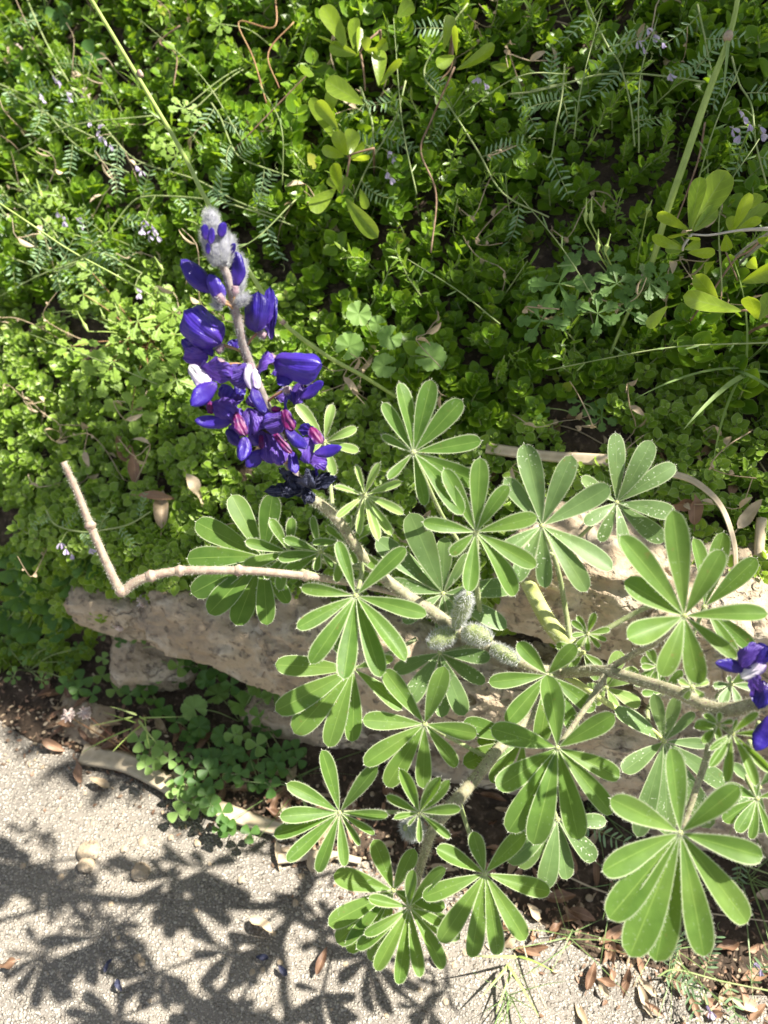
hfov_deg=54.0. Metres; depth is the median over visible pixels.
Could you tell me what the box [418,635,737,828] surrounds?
wall stone
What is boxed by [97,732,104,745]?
dead leaf
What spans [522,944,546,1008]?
dry twig
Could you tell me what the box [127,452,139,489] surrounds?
dead leaf
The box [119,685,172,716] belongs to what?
clover plant
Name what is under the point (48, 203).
cut leaved geranium
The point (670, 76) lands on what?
vetch vine
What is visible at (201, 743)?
dead leaf
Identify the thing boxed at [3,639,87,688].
round leaved herb
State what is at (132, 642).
round leaved herb
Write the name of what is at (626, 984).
dead leaf
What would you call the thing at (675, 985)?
dead leaf
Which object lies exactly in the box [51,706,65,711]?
dead leaf
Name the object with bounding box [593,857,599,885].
dead leaf
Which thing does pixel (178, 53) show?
thin stem
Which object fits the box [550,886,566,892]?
dead leaf
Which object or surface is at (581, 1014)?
dead leaf
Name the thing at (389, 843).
dead leaf
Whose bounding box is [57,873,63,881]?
pebble
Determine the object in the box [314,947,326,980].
dead leaf
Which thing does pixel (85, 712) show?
flowering clover
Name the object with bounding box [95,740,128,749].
dead leaf
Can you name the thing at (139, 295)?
vetch vine
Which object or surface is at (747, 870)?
grass tuft
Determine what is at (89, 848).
pebble
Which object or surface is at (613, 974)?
dead leaf
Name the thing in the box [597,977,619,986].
dead leaf
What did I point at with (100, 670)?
clover plant
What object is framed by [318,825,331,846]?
dead leaf
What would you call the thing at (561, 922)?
dead leaf
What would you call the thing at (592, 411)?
cut leaved geranium
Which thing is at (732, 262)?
dry twig
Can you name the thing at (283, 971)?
fallen petals
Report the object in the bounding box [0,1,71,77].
flowering clover
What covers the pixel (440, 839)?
dead leaf
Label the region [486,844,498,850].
dead leaf
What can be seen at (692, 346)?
thin stem
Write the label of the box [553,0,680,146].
vetch vine
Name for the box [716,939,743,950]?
dead leaf
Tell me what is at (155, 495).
dead leaf
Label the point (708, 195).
evergreen sprig
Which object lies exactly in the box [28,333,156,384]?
thin stem
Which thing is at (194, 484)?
dead leaf
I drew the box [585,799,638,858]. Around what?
grass tuft
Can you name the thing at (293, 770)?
dead leaf
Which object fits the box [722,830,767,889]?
vetch vine
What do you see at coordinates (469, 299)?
thin stem
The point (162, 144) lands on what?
cut leaved geranium
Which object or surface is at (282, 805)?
dead leaf
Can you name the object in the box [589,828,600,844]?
dead leaf
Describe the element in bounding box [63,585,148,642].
wall stone
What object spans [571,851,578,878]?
dead leaf
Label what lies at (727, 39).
grass stalk
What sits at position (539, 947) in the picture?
dead leaf
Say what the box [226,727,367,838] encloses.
grass tuft
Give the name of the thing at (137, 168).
vetch vine
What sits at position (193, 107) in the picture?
cut leaved geranium
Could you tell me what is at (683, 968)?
grass tuft
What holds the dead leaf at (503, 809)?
on the verge soil at (480, 814)
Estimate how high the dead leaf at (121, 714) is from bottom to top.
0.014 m
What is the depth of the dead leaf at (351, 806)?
1.02 m
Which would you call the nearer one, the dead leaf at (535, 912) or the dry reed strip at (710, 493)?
the dry reed strip at (710, 493)
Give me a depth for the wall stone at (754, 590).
0.76 m
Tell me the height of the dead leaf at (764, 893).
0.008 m
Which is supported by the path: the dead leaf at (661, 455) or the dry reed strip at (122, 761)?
the dry reed strip at (122, 761)
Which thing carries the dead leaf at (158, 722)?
on the verge soil at (480, 814)
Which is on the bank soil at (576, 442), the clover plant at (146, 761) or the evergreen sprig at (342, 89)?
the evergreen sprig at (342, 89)
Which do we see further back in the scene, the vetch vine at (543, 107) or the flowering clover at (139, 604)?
the flowering clover at (139, 604)
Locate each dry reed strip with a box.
[78,743,294,839]
[278,849,361,863]
[485,443,608,465]
[672,471,737,565]
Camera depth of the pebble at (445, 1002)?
0.88 m
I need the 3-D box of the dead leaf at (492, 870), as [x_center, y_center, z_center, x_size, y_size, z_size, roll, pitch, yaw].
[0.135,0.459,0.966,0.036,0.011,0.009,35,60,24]
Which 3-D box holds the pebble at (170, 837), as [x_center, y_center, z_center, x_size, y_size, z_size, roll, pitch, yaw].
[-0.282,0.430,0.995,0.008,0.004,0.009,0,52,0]
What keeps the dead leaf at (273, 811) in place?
on the verge soil at (480, 814)
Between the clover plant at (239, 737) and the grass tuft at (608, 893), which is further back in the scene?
the clover plant at (239, 737)
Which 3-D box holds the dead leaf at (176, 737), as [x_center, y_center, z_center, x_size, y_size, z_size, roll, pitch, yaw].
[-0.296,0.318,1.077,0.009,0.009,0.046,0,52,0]
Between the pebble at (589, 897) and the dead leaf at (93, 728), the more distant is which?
the dead leaf at (93, 728)
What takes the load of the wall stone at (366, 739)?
on the verge soil at (480, 814)
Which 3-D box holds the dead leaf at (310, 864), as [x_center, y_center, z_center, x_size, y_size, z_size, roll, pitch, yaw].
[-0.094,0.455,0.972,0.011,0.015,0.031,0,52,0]
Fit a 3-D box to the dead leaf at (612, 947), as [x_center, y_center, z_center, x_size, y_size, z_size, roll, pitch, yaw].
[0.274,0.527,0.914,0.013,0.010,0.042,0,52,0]
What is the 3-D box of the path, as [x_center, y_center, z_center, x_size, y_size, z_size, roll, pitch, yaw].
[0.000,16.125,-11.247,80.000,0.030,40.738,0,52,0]
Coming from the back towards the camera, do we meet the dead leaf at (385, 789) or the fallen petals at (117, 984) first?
the dead leaf at (385, 789)
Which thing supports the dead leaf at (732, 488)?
on the bank soil at (576, 442)
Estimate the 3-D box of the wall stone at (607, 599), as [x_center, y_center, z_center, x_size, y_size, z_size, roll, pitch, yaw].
[0.248,0.076,0.880,0.238,0.170,0.184,16,54,12]
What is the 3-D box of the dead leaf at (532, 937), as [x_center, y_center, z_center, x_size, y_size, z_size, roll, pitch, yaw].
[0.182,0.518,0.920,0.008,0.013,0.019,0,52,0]
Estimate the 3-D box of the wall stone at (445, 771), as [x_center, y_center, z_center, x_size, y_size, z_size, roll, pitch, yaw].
[0.113,0.342,1.091,0.250,0.122,0.134,9,53,7]
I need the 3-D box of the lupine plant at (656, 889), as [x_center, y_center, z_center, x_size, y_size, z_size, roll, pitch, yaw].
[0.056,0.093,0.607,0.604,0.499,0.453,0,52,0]
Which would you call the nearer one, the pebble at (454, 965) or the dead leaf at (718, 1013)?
the dead leaf at (718, 1013)
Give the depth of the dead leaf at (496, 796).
1.02 m
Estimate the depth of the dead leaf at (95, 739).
1.07 m
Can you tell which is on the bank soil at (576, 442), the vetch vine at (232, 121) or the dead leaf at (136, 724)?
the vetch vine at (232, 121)
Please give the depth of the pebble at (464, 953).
0.91 m
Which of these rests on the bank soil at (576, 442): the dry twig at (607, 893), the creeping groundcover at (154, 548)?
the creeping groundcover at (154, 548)
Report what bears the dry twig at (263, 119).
on the vetch vine at (232, 121)
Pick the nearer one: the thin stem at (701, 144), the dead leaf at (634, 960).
the thin stem at (701, 144)
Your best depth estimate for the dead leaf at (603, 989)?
0.88 m
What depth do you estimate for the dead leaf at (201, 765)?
1.05 m
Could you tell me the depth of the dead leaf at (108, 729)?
1.08 m
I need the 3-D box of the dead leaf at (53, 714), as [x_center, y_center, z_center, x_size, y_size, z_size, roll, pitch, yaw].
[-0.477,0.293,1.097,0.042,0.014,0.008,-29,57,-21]
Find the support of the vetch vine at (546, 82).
on the groundcover at (522, 364)
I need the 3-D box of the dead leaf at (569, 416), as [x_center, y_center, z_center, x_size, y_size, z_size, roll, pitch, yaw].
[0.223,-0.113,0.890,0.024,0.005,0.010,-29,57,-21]
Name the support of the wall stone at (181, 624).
on the wall stone at (281, 635)
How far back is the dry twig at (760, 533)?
0.81 m
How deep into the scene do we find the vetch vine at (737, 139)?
0.82 m
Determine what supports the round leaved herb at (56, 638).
on the bank soil at (576, 442)
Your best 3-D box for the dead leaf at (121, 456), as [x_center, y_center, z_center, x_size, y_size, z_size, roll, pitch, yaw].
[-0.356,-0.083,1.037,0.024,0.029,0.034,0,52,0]
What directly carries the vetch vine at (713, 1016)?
on the leaf litter
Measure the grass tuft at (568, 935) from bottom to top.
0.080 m
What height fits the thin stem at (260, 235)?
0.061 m
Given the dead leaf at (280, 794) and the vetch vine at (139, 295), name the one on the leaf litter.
the dead leaf at (280, 794)
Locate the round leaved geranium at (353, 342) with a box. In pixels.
[335,300,446,377]
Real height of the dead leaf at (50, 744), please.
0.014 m
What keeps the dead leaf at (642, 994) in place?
on the path
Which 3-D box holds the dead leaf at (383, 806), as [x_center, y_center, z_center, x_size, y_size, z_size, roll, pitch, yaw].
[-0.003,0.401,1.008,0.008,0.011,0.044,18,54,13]
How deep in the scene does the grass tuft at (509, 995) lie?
0.87 m
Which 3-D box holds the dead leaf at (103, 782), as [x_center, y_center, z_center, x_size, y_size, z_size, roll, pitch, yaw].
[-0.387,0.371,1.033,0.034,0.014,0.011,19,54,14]
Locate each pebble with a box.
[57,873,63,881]
[76,840,98,860]
[77,857,94,873]
[120,845,126,852]
[131,862,149,881]
[133,954,140,961]
[138,836,146,846]
[138,958,144,967]
[168,834,173,840]
[177,949,184,957]
[193,839,200,846]
[237,876,244,883]
[250,968,254,975]
[292,899,298,906]
[298,873,304,879]
[443,998,448,1005]
[451,961,456,968]
[462,948,467,956]
[585,894,592,901]
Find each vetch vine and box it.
[0,78,133,197]
[0,175,67,261]
[0,208,47,274]
[2,228,146,305]
[16,0,284,218]
[26,481,150,559]
[50,206,153,291]
[74,158,293,270]
[191,102,288,215]
[333,80,418,206]
[343,87,420,158]
[403,3,548,250]
[507,41,565,143]
[512,64,574,204]
[530,16,728,137]
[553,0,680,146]
[587,812,631,848]
[650,4,754,80]
[657,919,767,1023]
[703,56,767,183]
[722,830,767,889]
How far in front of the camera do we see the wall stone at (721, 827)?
0.95 m
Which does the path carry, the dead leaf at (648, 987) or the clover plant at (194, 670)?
the dead leaf at (648, 987)
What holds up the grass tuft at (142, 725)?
on the verge soil at (480, 814)
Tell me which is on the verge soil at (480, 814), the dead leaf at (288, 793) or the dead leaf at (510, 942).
the dead leaf at (288, 793)
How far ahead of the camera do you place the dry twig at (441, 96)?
0.94 m
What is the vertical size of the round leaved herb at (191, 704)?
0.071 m
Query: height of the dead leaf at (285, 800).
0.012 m
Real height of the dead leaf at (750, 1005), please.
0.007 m
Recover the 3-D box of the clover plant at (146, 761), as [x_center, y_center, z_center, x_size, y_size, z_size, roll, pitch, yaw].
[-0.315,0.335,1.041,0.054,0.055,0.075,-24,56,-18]
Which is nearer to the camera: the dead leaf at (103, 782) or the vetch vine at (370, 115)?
the vetch vine at (370, 115)
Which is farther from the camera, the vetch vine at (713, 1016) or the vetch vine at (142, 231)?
the vetch vine at (142, 231)
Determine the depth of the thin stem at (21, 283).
1.05 m
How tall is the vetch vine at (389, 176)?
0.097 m
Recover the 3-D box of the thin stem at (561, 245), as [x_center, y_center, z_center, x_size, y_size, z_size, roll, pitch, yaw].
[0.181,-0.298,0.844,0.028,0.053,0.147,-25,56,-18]
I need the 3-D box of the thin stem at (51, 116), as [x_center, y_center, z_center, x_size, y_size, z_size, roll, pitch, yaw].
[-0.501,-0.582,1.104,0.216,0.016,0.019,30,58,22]
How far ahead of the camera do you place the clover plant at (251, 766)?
1.02 m
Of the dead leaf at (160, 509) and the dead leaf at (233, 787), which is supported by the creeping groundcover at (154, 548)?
the dead leaf at (160, 509)
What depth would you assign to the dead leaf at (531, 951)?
0.91 m
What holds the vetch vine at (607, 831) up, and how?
on the verge soil at (480, 814)
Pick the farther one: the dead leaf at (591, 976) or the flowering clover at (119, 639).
the flowering clover at (119, 639)
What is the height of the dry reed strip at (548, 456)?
0.031 m
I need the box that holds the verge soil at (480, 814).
[0,660,767,995]
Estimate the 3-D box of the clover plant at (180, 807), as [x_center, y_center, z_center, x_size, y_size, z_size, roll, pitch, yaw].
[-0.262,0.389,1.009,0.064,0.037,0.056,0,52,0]
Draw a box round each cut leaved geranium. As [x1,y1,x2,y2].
[23,173,66,241]
[56,256,195,434]
[142,131,189,167]
[168,14,278,122]
[516,197,673,342]
[529,395,616,431]
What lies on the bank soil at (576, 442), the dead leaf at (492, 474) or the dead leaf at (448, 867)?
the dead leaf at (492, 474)
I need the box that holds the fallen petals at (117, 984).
[103,959,121,990]
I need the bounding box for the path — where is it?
[0,720,767,1023]
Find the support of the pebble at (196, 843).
on the path
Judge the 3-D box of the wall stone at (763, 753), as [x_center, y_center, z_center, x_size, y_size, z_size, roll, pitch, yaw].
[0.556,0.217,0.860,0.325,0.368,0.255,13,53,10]
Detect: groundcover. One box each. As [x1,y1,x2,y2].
[0,0,767,434]
[0,226,767,681]
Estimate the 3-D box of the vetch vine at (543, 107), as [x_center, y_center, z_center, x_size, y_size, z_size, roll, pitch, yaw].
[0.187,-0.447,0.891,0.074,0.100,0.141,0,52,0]
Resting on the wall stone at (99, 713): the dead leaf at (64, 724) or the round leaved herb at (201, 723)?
the dead leaf at (64, 724)
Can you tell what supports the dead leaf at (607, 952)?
on the leaf litter
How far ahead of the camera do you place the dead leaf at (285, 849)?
0.98 m
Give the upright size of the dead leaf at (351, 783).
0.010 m
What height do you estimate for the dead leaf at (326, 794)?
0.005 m
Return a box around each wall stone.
[52,697,115,745]
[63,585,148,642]
[109,637,197,691]
[134,580,284,695]
[241,687,387,749]
[254,588,514,729]
[382,729,521,794]
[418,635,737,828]
[488,497,673,669]
[634,534,767,729]
[648,816,767,860]
[714,726,767,814]
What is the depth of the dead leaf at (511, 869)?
0.96 m
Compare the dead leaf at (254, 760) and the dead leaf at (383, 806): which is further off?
the dead leaf at (254, 760)
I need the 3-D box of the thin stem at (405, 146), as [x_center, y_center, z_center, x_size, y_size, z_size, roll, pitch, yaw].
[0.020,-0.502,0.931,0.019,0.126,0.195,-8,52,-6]
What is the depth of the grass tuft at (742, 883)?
0.95 m
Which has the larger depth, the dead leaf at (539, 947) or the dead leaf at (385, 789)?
the dead leaf at (385, 789)
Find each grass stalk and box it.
[90,0,397,399]
[609,0,739,353]
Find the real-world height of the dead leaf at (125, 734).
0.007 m
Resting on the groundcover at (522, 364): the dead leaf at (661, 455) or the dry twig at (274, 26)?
the dry twig at (274, 26)
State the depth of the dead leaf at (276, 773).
1.04 m
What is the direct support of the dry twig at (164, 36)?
on the bank soil at (576, 442)
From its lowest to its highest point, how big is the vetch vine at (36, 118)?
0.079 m
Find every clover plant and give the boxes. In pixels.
[55,669,100,702]
[93,666,123,697]
[96,646,186,683]
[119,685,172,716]
[127,730,176,774]
[165,711,204,752]
[165,779,209,822]
[172,658,216,688]
[174,748,219,790]
[186,782,233,831]
[195,669,239,695]
[203,749,249,797]
[212,818,259,843]
[224,707,267,756]
[238,731,280,798]
[243,694,291,767]
[266,739,306,777]
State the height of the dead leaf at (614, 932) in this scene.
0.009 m
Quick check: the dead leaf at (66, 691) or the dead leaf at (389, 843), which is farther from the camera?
the dead leaf at (66, 691)
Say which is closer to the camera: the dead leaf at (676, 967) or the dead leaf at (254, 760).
the dead leaf at (676, 967)
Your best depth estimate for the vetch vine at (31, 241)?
1.11 m
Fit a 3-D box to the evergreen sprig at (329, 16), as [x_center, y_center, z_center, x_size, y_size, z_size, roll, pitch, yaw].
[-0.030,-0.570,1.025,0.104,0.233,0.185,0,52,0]
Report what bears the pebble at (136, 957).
on the path
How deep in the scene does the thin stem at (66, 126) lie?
1.06 m
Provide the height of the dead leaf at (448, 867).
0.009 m
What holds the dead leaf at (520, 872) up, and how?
on the verge soil at (480, 814)
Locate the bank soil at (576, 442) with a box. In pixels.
[0,0,767,995]
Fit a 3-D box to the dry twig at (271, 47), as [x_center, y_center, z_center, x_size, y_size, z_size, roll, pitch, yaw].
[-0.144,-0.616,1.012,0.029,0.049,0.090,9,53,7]
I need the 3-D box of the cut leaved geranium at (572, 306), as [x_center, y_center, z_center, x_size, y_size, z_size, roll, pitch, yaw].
[0.233,-0.260,0.840,0.168,0.156,0.114,0,52,0]
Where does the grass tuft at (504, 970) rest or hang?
on the path
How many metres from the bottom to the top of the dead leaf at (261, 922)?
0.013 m
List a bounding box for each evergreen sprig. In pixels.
[300,64,378,238]
[317,4,401,90]
[357,0,506,81]
[646,257,767,334]
[652,169,767,258]
[720,193,767,265]
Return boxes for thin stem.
[0,88,97,138]
[0,203,152,296]
[1,259,83,295]
[14,115,151,152]
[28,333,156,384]
[139,19,240,138]
[194,199,296,268]
[259,83,288,184]
[391,18,416,194]
[407,259,499,324]
[454,69,569,119]
[518,194,592,295]
[546,342,767,370]
[572,9,606,138]
[633,18,664,152]
[698,65,740,177]
[718,139,758,295]
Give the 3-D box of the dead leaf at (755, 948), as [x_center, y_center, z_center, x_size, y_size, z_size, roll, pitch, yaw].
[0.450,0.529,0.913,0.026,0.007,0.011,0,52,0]
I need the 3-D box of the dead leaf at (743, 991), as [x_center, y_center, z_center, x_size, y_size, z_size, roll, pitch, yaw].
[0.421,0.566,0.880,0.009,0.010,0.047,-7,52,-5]
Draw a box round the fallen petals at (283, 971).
[256,954,287,975]
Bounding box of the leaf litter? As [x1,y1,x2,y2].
[0,662,767,1023]
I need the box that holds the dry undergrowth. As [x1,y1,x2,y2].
[0,0,766,576]
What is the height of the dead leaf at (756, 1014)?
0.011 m
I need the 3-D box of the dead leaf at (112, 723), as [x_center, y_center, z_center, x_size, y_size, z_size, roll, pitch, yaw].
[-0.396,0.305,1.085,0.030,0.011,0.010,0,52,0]
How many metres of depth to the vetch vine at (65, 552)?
0.97 m
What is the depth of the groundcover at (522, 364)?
0.97 m
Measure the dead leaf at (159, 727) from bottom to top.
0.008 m
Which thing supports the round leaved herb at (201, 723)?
on the verge soil at (480, 814)
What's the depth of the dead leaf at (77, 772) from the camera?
1.04 m
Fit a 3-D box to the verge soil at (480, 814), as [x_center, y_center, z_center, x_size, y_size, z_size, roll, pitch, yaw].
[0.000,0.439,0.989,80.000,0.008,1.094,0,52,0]
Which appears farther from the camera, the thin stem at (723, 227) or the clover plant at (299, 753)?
the clover plant at (299, 753)
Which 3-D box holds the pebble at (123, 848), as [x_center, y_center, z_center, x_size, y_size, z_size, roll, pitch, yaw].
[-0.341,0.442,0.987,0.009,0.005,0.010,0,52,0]
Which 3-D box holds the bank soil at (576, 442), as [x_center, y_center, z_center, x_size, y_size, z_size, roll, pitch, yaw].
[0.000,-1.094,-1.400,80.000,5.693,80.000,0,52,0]
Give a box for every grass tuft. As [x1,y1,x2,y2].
[54,300,108,324]
[85,706,169,752]
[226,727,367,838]
[473,972,562,1023]
[477,955,553,1014]
[503,882,621,987]
[568,844,686,962]
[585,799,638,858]
[636,920,747,1022]
[637,249,767,456]
[704,841,767,993]
[711,839,767,901]
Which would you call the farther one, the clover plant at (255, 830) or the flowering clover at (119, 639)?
the flowering clover at (119, 639)
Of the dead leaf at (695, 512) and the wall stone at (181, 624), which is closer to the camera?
the dead leaf at (695, 512)
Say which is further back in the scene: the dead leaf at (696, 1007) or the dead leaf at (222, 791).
the dead leaf at (222, 791)
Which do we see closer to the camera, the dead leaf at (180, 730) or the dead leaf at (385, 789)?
the dead leaf at (385, 789)
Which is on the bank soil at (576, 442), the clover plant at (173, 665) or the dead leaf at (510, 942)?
the clover plant at (173, 665)
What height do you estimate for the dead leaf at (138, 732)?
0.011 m
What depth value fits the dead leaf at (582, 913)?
0.93 m
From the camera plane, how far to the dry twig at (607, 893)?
0.95 m
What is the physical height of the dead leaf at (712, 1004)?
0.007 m
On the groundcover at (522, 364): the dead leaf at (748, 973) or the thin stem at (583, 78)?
the thin stem at (583, 78)
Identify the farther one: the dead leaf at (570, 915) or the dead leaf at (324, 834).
the dead leaf at (324, 834)
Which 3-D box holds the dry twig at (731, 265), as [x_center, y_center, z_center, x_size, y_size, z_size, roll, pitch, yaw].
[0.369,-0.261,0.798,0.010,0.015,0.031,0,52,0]
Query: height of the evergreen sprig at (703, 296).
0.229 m
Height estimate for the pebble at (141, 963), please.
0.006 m
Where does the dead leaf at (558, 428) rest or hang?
on the bank soil at (576, 442)
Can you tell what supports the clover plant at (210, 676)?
on the bank soil at (576, 442)
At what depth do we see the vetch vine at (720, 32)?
0.86 m
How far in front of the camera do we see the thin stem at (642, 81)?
0.84 m
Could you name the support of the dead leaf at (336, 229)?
on the groundcover at (522, 364)
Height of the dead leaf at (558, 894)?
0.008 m
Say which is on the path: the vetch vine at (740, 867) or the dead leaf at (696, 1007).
the dead leaf at (696, 1007)
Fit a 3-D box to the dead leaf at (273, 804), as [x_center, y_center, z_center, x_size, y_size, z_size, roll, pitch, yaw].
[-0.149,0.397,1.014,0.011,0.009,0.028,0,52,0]
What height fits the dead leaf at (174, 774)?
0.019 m
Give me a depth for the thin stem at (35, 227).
0.93 m
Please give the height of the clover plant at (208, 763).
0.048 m
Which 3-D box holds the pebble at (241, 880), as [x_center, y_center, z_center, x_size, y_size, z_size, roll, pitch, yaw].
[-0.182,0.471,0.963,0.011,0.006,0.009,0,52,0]
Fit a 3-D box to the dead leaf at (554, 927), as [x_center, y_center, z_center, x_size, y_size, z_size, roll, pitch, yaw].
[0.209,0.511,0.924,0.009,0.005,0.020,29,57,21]
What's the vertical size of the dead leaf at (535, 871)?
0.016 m
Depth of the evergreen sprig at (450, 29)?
0.90 m
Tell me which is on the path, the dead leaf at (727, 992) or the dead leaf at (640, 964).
the dead leaf at (640, 964)
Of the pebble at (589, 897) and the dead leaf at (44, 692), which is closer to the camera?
the pebble at (589, 897)
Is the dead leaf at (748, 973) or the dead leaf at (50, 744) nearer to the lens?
the dead leaf at (748, 973)
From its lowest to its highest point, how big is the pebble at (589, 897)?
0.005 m
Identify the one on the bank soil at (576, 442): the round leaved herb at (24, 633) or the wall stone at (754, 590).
the round leaved herb at (24, 633)
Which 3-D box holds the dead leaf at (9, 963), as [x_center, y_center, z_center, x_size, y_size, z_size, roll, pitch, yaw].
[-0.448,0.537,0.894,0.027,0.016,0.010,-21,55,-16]
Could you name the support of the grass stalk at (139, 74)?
on the bank soil at (576, 442)
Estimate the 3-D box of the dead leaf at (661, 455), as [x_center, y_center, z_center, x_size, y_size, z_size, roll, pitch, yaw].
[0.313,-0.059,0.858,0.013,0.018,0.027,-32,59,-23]
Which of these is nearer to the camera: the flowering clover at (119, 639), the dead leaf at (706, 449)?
the dead leaf at (706, 449)
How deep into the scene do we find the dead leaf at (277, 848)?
0.98 m
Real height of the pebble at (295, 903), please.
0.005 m
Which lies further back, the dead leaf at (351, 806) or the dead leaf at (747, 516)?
the dead leaf at (351, 806)
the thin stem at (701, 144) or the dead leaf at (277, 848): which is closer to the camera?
the thin stem at (701, 144)
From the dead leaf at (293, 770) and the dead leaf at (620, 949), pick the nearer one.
the dead leaf at (620, 949)
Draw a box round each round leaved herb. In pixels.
[0,524,101,643]
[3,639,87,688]
[46,620,112,642]
[98,632,145,643]
[180,683,280,721]
[187,715,244,769]
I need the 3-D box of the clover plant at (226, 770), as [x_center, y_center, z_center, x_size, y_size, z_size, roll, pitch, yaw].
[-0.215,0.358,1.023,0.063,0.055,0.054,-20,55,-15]
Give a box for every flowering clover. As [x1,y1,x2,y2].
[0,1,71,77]
[3,7,106,106]
[61,706,148,760]
[111,624,126,647]
[136,595,155,647]
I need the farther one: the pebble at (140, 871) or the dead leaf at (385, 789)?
the dead leaf at (385, 789)
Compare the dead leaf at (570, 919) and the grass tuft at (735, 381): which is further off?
the dead leaf at (570, 919)
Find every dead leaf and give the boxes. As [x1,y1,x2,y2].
[0,957,19,968]
[32,689,53,697]
[38,737,63,751]
[40,673,49,688]
[42,689,59,697]
[44,705,67,722]
[48,719,78,726]
[49,722,67,738]
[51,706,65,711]
[64,687,70,697]
[73,696,88,708]
[73,760,81,786]
[77,728,87,739]
[89,722,98,733]
[89,736,99,744]
[90,777,110,787]
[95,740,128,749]
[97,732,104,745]
[100,719,119,725]
[104,726,111,740]
[115,436,132,461]
[118,704,124,731]
[123,728,128,738]
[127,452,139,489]
[128,726,154,735]
[130,490,174,499]
[134,715,145,729]
[148,708,166,732]
[153,490,167,532]
[154,719,164,732]
[170,769,184,777]
[172,724,181,746]
[178,727,187,741]
[183,467,203,506]
[195,763,202,776]
[196,732,211,748]
[218,784,225,800]
[226,785,247,790]
[230,784,245,789]
[245,914,272,933]
[247,750,257,763]
[266,786,287,802]
[266,807,279,817]
[269,796,277,815]
[275,769,296,776]
[275,837,280,870]
[280,845,291,851]
[281,798,289,810]
[282,790,295,799]
[283,793,291,806]
[286,761,297,782]
[307,851,314,872]
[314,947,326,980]
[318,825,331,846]
[320,793,331,796]
[325,218,339,231]
[346,780,353,794]
[349,799,356,816]
[373,798,386,826]
[382,784,392,794]
[383,841,396,846]
[427,863,455,870]
[434,832,457,842]
[475,792,505,800]
[485,862,495,872]
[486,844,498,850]
[489,471,495,480]
[495,807,507,811]
[504,934,515,947]
[507,864,515,873]
[511,868,521,889]
[511,946,540,955]
[527,903,541,924]
[528,944,548,951]
[531,929,535,943]
[532,868,552,892]
[540,890,576,902]
[547,923,560,933]
[548,418,560,437]
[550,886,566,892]
[552,908,569,944]
[554,914,580,921]
[561,902,582,925]
[563,414,575,418]
[563,907,595,920]
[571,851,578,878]
[575,1005,587,1023]
[585,962,596,994]
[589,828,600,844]
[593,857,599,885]
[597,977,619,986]
[598,980,611,999]
[599,924,622,944]
[603,944,610,962]
[605,927,615,965]
[606,964,615,979]
[616,945,627,954]
[621,963,630,998]
[627,957,636,967]
[636,978,652,1017]
[637,957,644,977]
[639,978,659,1000]
[644,1001,665,1017]
[653,452,666,465]
[664,962,683,981]
[665,968,685,997]
[673,499,692,511]
[688,493,703,531]
[689,992,700,1020]
[701,439,715,455]
[705,998,723,1010]
[705,1010,725,1018]
[715,980,733,1006]
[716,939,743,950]
[721,990,739,996]
[728,481,737,494]
[731,974,749,1020]
[731,994,758,1011]
[734,499,761,532]
[740,968,767,981]
[746,944,763,952]
[747,1004,765,1021]
[752,889,767,899]
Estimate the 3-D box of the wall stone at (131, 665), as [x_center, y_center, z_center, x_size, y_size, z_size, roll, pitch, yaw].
[-0.344,0.217,1.133,0.140,0.116,0.113,0,52,0]
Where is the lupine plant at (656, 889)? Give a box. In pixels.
[60,207,767,985]
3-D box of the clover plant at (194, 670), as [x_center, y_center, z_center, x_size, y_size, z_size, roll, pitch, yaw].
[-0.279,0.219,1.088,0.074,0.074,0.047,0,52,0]
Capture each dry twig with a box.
[159,25,180,86]
[235,76,306,148]
[238,0,277,102]
[267,21,293,87]
[420,67,454,252]
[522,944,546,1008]
[570,877,767,921]
[677,122,705,218]
[689,232,767,321]
[725,252,737,280]
[754,517,766,558]
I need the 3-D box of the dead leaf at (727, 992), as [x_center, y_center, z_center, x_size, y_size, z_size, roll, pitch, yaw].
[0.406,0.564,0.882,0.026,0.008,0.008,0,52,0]
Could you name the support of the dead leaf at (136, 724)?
on the verge soil at (480, 814)
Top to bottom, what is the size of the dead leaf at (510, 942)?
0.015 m
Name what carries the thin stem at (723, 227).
on the groundcover at (522, 364)
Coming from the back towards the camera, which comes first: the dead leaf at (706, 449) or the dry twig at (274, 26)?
the dry twig at (274, 26)
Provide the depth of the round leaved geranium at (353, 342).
0.91 m
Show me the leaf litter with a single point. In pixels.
(508, 890)
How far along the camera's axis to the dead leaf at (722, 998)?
0.88 m
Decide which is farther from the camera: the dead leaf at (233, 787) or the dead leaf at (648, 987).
the dead leaf at (233, 787)
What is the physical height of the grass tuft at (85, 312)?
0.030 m
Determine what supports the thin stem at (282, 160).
on the bank soil at (576, 442)
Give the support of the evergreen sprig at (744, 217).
on the bank soil at (576, 442)
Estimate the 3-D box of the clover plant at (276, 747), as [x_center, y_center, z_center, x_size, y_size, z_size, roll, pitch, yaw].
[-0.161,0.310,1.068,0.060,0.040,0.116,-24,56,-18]
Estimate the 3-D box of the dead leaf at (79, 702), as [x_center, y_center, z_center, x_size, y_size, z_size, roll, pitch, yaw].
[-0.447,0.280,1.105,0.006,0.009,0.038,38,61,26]
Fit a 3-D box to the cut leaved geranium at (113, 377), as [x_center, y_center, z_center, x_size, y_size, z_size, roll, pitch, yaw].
[-0.355,-0.248,1.025,0.173,0.147,0.237,-30,58,-21]

